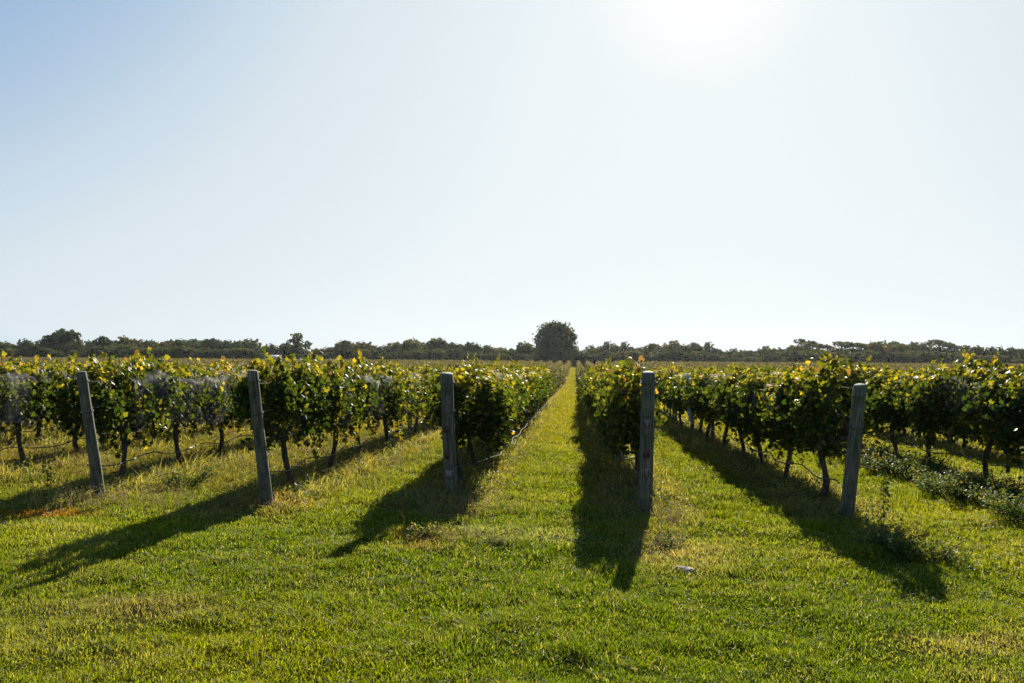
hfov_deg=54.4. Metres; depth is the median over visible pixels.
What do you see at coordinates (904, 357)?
broadleaf tree
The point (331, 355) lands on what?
broadleaf tree
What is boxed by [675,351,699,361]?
broadleaf tree
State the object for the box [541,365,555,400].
grape vine
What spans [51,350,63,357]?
broadleaf tree
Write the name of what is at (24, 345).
broadleaf tree
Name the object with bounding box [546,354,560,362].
broadleaf tree
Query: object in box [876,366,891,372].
grape vine
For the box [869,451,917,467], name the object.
weed plant
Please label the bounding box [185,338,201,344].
broadleaf tree
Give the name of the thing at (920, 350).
broadleaf tree
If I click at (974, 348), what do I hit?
broadleaf tree
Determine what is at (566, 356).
broadleaf tree
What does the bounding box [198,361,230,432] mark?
grape vine
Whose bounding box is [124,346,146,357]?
broadleaf tree
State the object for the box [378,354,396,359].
broadleaf tree
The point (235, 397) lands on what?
grape vine
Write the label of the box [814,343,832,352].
broadleaf tree
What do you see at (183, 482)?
weed plant
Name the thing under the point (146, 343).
broadleaf tree
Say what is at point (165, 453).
irrigation hose
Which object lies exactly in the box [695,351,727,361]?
broadleaf tree
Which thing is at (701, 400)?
grape vine
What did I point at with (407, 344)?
broadleaf tree
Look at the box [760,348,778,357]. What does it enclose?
broadleaf tree
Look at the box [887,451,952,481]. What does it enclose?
weed plant
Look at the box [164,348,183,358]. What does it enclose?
broadleaf tree
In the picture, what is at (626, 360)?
grape vine
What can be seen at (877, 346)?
broadleaf tree
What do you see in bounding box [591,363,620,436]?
grape vine
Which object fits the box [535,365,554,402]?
grape vine
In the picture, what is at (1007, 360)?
broadleaf tree
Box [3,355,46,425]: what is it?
grape vine
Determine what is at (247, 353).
broadleaf tree
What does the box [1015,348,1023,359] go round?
broadleaf tree
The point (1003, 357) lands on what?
broadleaf tree
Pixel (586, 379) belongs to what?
grape vine
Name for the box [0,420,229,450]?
irrigation hose
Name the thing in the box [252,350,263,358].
broadleaf tree
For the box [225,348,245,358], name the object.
broadleaf tree
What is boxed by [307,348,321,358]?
broadleaf tree
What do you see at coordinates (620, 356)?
broadleaf tree
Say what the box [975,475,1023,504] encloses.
weed plant
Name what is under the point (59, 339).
broadleaf tree
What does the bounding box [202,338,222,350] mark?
broadleaf tree
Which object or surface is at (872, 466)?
weed plant
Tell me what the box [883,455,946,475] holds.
weed plant
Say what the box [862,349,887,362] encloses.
broadleaf tree
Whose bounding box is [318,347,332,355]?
broadleaf tree
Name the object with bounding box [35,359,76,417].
grape vine
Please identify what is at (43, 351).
broadleaf tree
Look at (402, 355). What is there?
broadleaf tree
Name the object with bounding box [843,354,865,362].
broadleaf tree
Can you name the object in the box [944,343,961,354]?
broadleaf tree
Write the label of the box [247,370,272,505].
wooden end post
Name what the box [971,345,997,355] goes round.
broadleaf tree
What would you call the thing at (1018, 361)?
broadleaf tree
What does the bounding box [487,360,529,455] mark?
grape vine
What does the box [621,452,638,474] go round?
irrigation hose
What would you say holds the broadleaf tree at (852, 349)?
on the ground at (578, 669)
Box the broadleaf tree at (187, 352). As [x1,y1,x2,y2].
[165,345,197,358]
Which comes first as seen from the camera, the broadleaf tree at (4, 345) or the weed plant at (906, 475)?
the weed plant at (906, 475)
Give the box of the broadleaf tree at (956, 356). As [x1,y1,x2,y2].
[950,353,961,363]
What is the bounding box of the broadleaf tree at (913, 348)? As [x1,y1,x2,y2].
[895,343,916,351]
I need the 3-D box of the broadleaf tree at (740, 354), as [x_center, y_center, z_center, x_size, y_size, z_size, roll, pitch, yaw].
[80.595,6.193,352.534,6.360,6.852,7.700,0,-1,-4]
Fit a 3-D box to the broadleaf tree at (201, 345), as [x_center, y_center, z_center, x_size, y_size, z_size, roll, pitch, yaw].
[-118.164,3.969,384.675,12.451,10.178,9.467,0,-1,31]
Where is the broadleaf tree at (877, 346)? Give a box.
[859,340,889,352]
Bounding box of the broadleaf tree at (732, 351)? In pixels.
[724,348,737,359]
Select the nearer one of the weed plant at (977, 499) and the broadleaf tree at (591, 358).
the weed plant at (977, 499)
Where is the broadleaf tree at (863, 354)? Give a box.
[844,352,871,362]
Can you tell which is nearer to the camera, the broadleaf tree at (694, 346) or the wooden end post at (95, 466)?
the wooden end post at (95, 466)
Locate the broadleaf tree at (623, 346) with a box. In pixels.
[616,341,632,351]
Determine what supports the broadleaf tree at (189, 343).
on the ground at (578, 669)
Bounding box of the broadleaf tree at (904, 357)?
[886,350,919,362]
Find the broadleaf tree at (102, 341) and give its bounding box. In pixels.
[91,336,118,346]
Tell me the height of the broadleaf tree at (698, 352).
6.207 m
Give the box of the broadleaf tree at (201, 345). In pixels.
[192,339,213,348]
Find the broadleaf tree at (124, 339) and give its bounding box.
[117,335,136,348]
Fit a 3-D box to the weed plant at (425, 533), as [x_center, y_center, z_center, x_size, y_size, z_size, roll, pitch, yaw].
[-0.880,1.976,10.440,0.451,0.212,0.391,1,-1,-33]
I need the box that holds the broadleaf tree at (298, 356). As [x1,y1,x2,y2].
[284,353,302,358]
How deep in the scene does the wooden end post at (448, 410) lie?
13.61 m
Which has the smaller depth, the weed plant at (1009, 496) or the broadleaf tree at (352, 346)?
the weed plant at (1009, 496)
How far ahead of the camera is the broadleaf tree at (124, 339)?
368.05 m
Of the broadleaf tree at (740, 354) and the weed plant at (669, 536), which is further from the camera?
the broadleaf tree at (740, 354)
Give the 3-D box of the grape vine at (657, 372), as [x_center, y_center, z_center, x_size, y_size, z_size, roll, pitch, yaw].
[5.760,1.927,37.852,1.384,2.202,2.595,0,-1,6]
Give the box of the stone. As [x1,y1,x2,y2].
[673,566,694,573]
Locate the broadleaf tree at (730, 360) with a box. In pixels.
[719,358,738,361]
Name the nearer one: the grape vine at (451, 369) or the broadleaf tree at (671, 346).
the grape vine at (451, 369)
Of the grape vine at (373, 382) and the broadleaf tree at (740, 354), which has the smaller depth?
the grape vine at (373, 382)
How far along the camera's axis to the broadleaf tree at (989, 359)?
319.20 m
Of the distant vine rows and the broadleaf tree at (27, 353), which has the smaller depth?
the distant vine rows
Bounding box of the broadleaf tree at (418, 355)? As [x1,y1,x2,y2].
[409,349,434,359]
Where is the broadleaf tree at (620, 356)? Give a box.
[605,351,627,361]
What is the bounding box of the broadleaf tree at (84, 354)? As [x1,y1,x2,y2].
[77,350,89,357]
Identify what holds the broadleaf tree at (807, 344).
on the ground at (578, 669)
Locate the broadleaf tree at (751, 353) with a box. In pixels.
[744,349,759,357]
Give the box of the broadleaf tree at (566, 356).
[560,351,572,365]
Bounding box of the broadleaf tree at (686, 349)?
[678,344,691,352]
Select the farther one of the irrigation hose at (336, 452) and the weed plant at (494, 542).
the irrigation hose at (336, 452)
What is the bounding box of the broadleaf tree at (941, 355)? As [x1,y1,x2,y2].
[919,351,954,363]
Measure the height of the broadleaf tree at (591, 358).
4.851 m
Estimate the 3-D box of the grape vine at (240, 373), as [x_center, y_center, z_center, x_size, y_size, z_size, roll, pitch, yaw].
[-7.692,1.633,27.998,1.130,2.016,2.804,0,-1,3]
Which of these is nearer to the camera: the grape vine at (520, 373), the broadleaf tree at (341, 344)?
the grape vine at (520, 373)
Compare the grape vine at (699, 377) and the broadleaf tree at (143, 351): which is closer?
the grape vine at (699, 377)
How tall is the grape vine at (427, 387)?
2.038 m
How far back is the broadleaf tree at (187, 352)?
335.44 m
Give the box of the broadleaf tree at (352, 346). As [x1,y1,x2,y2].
[346,341,367,351]
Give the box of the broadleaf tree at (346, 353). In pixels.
[335,347,356,359]
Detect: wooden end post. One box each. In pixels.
[76,371,105,498]
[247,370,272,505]
[440,372,457,496]
[638,371,654,511]
[839,383,866,518]
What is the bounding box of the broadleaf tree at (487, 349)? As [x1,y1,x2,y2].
[479,345,500,354]
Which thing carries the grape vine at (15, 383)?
on the ground at (578, 669)
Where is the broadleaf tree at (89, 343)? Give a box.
[84,340,93,350]
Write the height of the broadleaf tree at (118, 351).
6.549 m
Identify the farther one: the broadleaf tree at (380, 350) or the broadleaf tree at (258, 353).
the broadleaf tree at (380, 350)
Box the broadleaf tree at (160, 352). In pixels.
[144,347,167,357]
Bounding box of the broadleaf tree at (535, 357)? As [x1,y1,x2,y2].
[526,353,545,361]
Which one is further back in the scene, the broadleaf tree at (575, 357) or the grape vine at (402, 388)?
the broadleaf tree at (575, 357)
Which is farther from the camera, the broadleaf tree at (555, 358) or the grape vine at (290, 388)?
the broadleaf tree at (555, 358)
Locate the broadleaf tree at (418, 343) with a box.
[408,338,423,348]
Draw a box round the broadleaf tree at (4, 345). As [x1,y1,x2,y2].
[0,343,12,349]
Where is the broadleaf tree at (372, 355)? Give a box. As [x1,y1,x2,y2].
[366,352,380,358]
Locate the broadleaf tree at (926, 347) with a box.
[917,341,936,351]
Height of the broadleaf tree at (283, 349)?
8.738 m
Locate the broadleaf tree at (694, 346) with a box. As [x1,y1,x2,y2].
[687,342,707,351]
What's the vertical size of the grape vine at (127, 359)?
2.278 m
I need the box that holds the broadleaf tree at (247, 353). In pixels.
[230,348,257,358]
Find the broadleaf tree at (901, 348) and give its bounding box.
[882,342,911,353]
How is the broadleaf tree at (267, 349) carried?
on the ground at (578, 669)
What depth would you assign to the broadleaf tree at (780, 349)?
343.79 m
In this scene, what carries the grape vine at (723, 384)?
on the ground at (578, 669)
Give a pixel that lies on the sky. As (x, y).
(749, 175)
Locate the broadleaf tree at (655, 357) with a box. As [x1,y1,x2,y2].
[643,352,666,361]
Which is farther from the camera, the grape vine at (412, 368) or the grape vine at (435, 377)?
the grape vine at (412, 368)
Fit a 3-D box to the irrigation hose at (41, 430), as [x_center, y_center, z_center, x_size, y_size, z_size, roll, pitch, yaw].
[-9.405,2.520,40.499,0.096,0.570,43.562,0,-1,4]
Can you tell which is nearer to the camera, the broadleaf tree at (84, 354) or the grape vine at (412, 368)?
the grape vine at (412, 368)
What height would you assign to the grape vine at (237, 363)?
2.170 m
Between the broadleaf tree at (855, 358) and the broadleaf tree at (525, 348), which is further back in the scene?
the broadleaf tree at (525, 348)
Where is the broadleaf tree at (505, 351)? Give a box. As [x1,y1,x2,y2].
[500,347,514,355]
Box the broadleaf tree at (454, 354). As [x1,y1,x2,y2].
[446,348,471,359]
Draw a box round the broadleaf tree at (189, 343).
[171,338,199,348]
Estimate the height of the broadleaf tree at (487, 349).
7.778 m
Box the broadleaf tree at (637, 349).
[629,347,642,351]
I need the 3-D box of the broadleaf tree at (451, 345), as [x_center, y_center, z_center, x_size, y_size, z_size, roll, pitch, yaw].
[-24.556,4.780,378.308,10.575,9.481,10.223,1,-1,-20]
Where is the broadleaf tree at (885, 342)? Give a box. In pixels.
[880,340,900,347]
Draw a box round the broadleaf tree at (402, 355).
[395,351,410,359]
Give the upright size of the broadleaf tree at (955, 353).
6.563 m
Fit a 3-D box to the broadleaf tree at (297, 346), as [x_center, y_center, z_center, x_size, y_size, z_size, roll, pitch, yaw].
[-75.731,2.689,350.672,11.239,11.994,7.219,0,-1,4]
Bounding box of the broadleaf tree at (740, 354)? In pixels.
[731,350,748,358]
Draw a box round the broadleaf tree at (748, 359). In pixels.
[742,356,759,361]
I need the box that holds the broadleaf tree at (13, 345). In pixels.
[1,341,15,348]
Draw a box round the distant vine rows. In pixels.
[4,356,1022,400]
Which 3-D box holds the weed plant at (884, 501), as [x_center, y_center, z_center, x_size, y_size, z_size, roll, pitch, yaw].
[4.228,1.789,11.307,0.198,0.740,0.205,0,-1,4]
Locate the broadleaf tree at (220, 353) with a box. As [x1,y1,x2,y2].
[207,348,229,358]
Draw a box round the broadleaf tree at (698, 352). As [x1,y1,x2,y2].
[688,351,708,361]
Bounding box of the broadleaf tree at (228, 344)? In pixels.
[218,339,244,349]
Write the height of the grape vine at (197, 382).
2.085 m
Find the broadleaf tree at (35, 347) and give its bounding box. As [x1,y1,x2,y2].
[31,344,40,350]
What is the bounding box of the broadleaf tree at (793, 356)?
[781,348,815,362]
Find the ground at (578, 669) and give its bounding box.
[0,365,1023,682]
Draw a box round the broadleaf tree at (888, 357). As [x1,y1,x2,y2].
[881,352,900,362]
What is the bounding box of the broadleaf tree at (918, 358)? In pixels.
[913,352,930,363]
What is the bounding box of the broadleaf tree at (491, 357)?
[487,354,501,360]
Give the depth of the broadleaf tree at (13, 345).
392.28 m
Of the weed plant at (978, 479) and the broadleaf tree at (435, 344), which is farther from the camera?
the broadleaf tree at (435, 344)
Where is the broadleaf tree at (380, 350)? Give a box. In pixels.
[368,345,384,354]
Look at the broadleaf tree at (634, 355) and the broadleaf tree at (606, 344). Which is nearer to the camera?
the broadleaf tree at (634, 355)
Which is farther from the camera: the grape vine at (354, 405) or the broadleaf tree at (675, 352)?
the broadleaf tree at (675, 352)
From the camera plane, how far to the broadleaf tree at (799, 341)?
375.65 m
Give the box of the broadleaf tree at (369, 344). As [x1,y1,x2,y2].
[354,341,376,350]
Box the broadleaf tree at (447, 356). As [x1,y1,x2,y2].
[434,348,452,359]
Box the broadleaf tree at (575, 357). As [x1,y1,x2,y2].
[564,355,579,366]
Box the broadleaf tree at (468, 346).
[463,342,482,352]
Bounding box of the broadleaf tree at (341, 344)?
[332,339,356,358]
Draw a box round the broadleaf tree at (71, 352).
[65,350,80,356]
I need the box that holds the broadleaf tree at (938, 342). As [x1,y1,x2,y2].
[928,339,954,353]
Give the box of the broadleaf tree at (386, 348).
[380,342,395,355]
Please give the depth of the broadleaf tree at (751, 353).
352.36 m
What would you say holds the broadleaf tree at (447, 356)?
on the ground at (578, 669)
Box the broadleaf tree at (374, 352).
[368,349,378,359]
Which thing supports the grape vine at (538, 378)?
on the ground at (578, 669)
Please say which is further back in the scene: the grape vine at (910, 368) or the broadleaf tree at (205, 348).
the broadleaf tree at (205, 348)
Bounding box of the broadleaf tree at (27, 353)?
[16,349,38,357]
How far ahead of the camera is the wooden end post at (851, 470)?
11.93 m
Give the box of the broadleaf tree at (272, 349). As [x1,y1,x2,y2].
[266,343,283,354]
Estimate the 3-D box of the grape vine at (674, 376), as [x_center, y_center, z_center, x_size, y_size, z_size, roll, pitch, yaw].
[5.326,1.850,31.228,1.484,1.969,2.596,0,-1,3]
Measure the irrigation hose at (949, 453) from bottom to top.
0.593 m
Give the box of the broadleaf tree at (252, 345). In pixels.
[239,338,261,351]
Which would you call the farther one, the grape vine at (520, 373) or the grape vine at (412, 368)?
the grape vine at (412, 368)
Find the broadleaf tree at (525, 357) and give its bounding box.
[518,354,531,360]
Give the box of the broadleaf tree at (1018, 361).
[1014,359,1023,363]
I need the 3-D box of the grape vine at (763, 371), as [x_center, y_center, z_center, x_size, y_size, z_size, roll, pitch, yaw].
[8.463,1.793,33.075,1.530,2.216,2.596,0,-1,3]
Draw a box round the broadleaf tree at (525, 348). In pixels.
[510,341,537,356]
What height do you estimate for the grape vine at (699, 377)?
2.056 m
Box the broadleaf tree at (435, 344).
[422,337,448,350]
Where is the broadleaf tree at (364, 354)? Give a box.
[351,348,371,359]
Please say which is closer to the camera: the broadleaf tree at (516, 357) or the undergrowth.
the undergrowth
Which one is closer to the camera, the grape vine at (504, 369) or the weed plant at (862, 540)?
the weed plant at (862, 540)
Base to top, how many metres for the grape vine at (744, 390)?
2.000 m
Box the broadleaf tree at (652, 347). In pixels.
[642,343,660,354]
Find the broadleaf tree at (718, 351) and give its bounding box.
[709,348,730,359]
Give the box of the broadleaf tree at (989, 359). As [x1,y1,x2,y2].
[985,355,1002,363]
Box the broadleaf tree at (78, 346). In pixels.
[63,340,85,356]
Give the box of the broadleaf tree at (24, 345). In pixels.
[16,338,40,350]
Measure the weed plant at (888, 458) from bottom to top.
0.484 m
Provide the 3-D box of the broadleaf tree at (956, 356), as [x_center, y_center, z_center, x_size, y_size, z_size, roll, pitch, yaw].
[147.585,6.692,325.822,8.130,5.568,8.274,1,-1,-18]
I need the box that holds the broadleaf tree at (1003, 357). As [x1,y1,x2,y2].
[986,355,1011,362]
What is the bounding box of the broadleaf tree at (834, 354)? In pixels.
[810,350,845,362]
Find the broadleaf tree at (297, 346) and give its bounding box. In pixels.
[284,333,312,356]
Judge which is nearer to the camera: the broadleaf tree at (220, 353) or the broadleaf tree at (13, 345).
the broadleaf tree at (220, 353)
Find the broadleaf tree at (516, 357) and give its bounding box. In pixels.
[510,354,522,360]
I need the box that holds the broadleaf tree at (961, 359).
[956,352,982,362]
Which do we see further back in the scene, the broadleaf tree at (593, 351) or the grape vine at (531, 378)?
the broadleaf tree at (593, 351)
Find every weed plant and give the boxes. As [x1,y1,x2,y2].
[39,460,57,503]
[152,462,215,488]
[407,520,452,539]
[458,480,483,490]
[482,534,508,546]
[653,526,691,547]
[842,439,890,458]
[844,443,895,461]
[845,524,903,546]
[859,447,910,475]
[860,518,956,559]
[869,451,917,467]
[875,467,893,525]
[882,449,943,473]
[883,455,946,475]
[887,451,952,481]
[908,461,959,478]
[908,464,953,484]
[911,468,984,495]
[911,539,971,563]
[912,472,957,490]
[930,471,998,498]
[932,467,1004,502]
[960,480,1023,505]
[974,485,1023,507]
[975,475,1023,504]
[975,484,1023,521]
[993,491,1023,525]
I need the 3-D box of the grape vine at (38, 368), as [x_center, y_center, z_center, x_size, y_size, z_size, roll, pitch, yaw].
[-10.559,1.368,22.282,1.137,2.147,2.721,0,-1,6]
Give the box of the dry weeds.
[0,427,924,555]
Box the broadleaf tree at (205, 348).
[193,347,210,351]
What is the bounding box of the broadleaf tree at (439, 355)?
[427,349,447,359]
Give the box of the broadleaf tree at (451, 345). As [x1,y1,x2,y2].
[446,342,460,351]
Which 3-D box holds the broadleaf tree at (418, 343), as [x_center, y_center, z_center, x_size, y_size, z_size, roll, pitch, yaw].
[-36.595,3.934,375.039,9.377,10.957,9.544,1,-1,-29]
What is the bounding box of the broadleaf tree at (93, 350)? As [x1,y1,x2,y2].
[86,346,116,356]
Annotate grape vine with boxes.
[0,351,75,469]
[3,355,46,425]
[9,355,64,444]
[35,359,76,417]
[37,347,189,481]
[39,352,122,453]
[75,356,121,369]
[111,349,175,445]
[136,354,225,465]
[161,355,201,434]
[193,356,246,455]
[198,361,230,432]
[226,361,245,370]
[227,345,351,489]
[230,365,274,427]
[231,364,246,424]
[293,355,378,474]
[341,350,393,459]
[359,353,415,450]
[378,359,407,373]
[384,360,427,441]
[403,363,437,434]
[408,365,416,371]
[415,360,443,428]
[425,357,525,482]
[432,363,454,382]
[433,364,459,373]
[453,351,520,465]
[486,355,525,433]
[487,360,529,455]
[502,361,534,428]
[508,359,545,429]
[511,369,534,424]
[515,361,547,423]
[523,366,543,418]
[526,371,550,417]
[530,362,550,411]
[531,366,547,397]
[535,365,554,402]
[536,364,554,401]
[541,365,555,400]
[577,365,595,388]
[578,365,598,395]
[579,372,601,419]
[583,358,614,407]
[588,363,614,419]
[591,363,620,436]
[592,355,667,486]
[594,373,665,476]
[595,357,633,461]
[654,364,664,414]
[655,361,686,418]
[655,363,675,417]
[659,369,684,426]
[662,367,693,428]
[674,364,728,440]
[675,364,705,431]
[689,361,738,446]
[704,364,767,457]
[720,365,787,466]
[740,369,814,479]
[749,363,779,374]
[762,348,876,500]
[778,363,810,378]
[839,355,891,446]
[864,361,926,456]
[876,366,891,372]
[887,357,970,459]
[892,367,917,436]
[914,359,950,432]
[917,349,1023,478]
[961,365,1023,472]
[962,426,981,449]
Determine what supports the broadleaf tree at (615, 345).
on the ground at (578, 669)
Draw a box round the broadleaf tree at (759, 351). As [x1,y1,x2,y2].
[754,346,768,355]
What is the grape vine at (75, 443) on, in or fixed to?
on the ground at (578, 669)
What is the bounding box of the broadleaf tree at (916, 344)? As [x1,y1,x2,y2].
[909,341,923,349]
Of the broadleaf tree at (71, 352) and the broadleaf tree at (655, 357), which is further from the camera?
the broadleaf tree at (71, 352)
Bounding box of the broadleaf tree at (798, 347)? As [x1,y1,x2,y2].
[785,345,804,351]
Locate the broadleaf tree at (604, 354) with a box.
[597,351,613,362]
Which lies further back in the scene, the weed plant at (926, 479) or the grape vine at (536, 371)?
the grape vine at (536, 371)
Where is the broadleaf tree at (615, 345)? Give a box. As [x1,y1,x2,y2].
[610,343,620,353]
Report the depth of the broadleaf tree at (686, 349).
345.24 m
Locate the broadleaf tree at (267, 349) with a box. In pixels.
[257,347,272,356]
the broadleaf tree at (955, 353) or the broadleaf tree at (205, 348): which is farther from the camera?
the broadleaf tree at (205, 348)
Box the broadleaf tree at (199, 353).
[191,349,215,358]
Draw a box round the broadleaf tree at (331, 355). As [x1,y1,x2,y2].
[324,349,337,359]
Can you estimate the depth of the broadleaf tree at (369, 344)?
353.17 m
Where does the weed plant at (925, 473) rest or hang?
on the ground at (578, 669)
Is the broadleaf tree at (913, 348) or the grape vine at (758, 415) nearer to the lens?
the grape vine at (758, 415)
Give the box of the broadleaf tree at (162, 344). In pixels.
[159,341,175,348]
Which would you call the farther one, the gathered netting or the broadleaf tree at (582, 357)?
the broadleaf tree at (582, 357)
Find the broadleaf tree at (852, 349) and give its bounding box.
[839,341,866,354]
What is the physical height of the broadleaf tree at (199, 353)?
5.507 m
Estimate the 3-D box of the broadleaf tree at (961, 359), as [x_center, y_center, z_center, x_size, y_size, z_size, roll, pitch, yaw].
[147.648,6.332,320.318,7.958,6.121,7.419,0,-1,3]
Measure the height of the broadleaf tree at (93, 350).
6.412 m
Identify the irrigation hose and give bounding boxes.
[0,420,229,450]
[0,421,126,432]
[86,423,316,469]
[270,418,431,475]
[457,396,552,467]
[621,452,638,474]
[664,409,839,483]
[862,435,1023,469]
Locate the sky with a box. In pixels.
[0,0,1023,352]
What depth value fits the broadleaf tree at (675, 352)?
334.24 m
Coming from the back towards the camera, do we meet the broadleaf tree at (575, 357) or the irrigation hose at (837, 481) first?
the broadleaf tree at (575, 357)
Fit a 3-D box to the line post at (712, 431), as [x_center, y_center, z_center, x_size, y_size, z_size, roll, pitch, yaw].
[4.914,1.849,24.410,0.097,2.087,0.104,0,0,30]
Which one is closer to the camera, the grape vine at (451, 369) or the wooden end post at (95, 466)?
the wooden end post at (95, 466)
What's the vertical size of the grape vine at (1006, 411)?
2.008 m
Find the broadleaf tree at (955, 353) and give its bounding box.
[947,351,961,360]
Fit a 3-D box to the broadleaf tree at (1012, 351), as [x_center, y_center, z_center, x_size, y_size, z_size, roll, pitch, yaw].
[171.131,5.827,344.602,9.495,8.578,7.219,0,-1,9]
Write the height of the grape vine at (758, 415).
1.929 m
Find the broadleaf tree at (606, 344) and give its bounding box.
[604,341,615,352]
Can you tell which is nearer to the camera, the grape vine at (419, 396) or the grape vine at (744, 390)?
the grape vine at (744, 390)
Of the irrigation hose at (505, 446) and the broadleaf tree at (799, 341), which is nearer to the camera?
the irrigation hose at (505, 446)
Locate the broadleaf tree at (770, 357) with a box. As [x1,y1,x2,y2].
[759,353,782,362]
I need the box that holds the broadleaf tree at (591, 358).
[583,354,602,365]
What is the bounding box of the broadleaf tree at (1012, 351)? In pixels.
[994,346,1019,359]
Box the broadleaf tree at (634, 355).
[629,350,645,361]
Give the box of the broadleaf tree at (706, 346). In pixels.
[699,341,714,351]
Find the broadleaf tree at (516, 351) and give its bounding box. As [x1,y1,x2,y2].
[510,348,523,356]
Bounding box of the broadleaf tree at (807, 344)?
[798,342,827,351]
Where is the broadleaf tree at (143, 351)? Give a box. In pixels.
[139,348,155,357]
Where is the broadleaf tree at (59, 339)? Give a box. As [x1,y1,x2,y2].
[38,328,81,351]
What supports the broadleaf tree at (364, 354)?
on the ground at (578, 669)
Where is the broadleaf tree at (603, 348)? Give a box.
[585,344,608,361]
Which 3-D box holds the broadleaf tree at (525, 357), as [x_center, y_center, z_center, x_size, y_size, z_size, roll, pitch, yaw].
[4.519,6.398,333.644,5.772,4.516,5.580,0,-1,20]
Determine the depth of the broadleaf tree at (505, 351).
361.98 m
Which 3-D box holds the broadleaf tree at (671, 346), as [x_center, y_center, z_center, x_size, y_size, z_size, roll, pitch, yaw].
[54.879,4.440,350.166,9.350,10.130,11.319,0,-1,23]
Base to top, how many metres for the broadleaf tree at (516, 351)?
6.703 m
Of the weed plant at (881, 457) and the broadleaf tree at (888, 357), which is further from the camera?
the broadleaf tree at (888, 357)
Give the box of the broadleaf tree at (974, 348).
[958,345,984,353]
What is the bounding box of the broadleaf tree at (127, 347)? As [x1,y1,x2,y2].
[116,344,134,357]
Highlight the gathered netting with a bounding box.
[686,376,692,423]
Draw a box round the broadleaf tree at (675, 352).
[654,348,682,361]
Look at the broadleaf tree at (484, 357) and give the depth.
329.42 m
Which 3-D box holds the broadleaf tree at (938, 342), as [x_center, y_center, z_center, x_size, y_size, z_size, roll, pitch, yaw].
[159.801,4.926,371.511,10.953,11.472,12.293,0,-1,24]
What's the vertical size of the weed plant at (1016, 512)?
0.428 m
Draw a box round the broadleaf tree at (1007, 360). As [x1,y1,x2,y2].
[1001,357,1016,363]
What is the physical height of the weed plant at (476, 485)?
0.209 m
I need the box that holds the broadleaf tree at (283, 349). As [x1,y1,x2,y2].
[275,343,291,354]
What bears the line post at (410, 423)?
on the ground at (578, 669)
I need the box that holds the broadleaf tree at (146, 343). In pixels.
[142,340,159,348]
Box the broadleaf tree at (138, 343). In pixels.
[133,338,144,346]
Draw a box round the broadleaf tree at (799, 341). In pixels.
[793,338,817,350]
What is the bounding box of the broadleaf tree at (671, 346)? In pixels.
[656,340,679,351]
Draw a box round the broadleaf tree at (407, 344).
[396,340,420,352]
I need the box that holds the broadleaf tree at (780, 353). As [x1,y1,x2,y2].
[773,351,785,362]
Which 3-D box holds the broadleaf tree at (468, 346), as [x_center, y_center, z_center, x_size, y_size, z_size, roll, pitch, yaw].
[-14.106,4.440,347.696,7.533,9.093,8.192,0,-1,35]
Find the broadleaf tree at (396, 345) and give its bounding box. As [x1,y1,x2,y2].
[387,341,400,351]
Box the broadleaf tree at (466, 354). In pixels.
[459,351,477,360]
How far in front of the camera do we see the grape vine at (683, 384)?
26.95 m
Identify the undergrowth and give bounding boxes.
[0,402,1023,525]
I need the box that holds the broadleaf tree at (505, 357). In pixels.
[498,353,511,360]
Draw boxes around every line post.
[408,372,412,437]
[711,374,713,439]
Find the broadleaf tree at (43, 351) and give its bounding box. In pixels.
[33,347,56,357]
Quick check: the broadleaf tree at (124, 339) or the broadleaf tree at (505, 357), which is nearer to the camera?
the broadleaf tree at (505, 357)
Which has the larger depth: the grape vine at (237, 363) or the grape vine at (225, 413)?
the grape vine at (237, 363)
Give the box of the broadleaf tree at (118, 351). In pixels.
[90,345,127,357]
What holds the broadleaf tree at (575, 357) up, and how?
on the ground at (578, 669)
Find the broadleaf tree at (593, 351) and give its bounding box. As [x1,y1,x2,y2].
[584,349,598,363]
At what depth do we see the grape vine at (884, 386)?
19.71 m
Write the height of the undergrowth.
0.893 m
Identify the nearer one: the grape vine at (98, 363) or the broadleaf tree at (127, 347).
the grape vine at (98, 363)
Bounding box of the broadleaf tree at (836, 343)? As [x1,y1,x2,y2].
[832,341,850,352]
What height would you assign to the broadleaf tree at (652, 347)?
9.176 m
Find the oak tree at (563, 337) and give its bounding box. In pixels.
[532,320,577,360]
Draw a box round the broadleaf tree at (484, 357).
[473,352,497,360]
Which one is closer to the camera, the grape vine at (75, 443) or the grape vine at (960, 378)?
the grape vine at (960, 378)
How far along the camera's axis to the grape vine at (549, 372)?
46.37 m
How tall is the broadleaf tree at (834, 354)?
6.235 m
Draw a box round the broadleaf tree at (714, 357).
[704,353,725,361]
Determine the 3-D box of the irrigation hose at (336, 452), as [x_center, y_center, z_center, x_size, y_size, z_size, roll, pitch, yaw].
[-1.576,2.491,37.312,0.230,0.580,49.405,0,-1,4]
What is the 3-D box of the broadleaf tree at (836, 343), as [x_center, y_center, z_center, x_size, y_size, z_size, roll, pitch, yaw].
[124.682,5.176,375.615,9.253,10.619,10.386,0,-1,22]
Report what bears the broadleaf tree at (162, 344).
on the ground at (578, 669)
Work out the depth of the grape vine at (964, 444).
22.73 m
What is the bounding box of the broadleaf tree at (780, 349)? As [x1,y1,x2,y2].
[776,347,797,352]
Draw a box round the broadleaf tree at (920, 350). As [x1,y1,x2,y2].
[904,349,924,353]
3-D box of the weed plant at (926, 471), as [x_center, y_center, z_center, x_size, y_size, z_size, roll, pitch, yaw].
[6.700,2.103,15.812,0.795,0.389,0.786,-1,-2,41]
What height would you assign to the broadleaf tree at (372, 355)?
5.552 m
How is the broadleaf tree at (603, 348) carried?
on the ground at (578, 669)
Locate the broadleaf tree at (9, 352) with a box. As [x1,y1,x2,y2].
[1,348,17,357]
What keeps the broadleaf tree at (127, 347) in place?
on the ground at (578, 669)
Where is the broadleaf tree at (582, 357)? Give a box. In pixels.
[572,348,587,365]

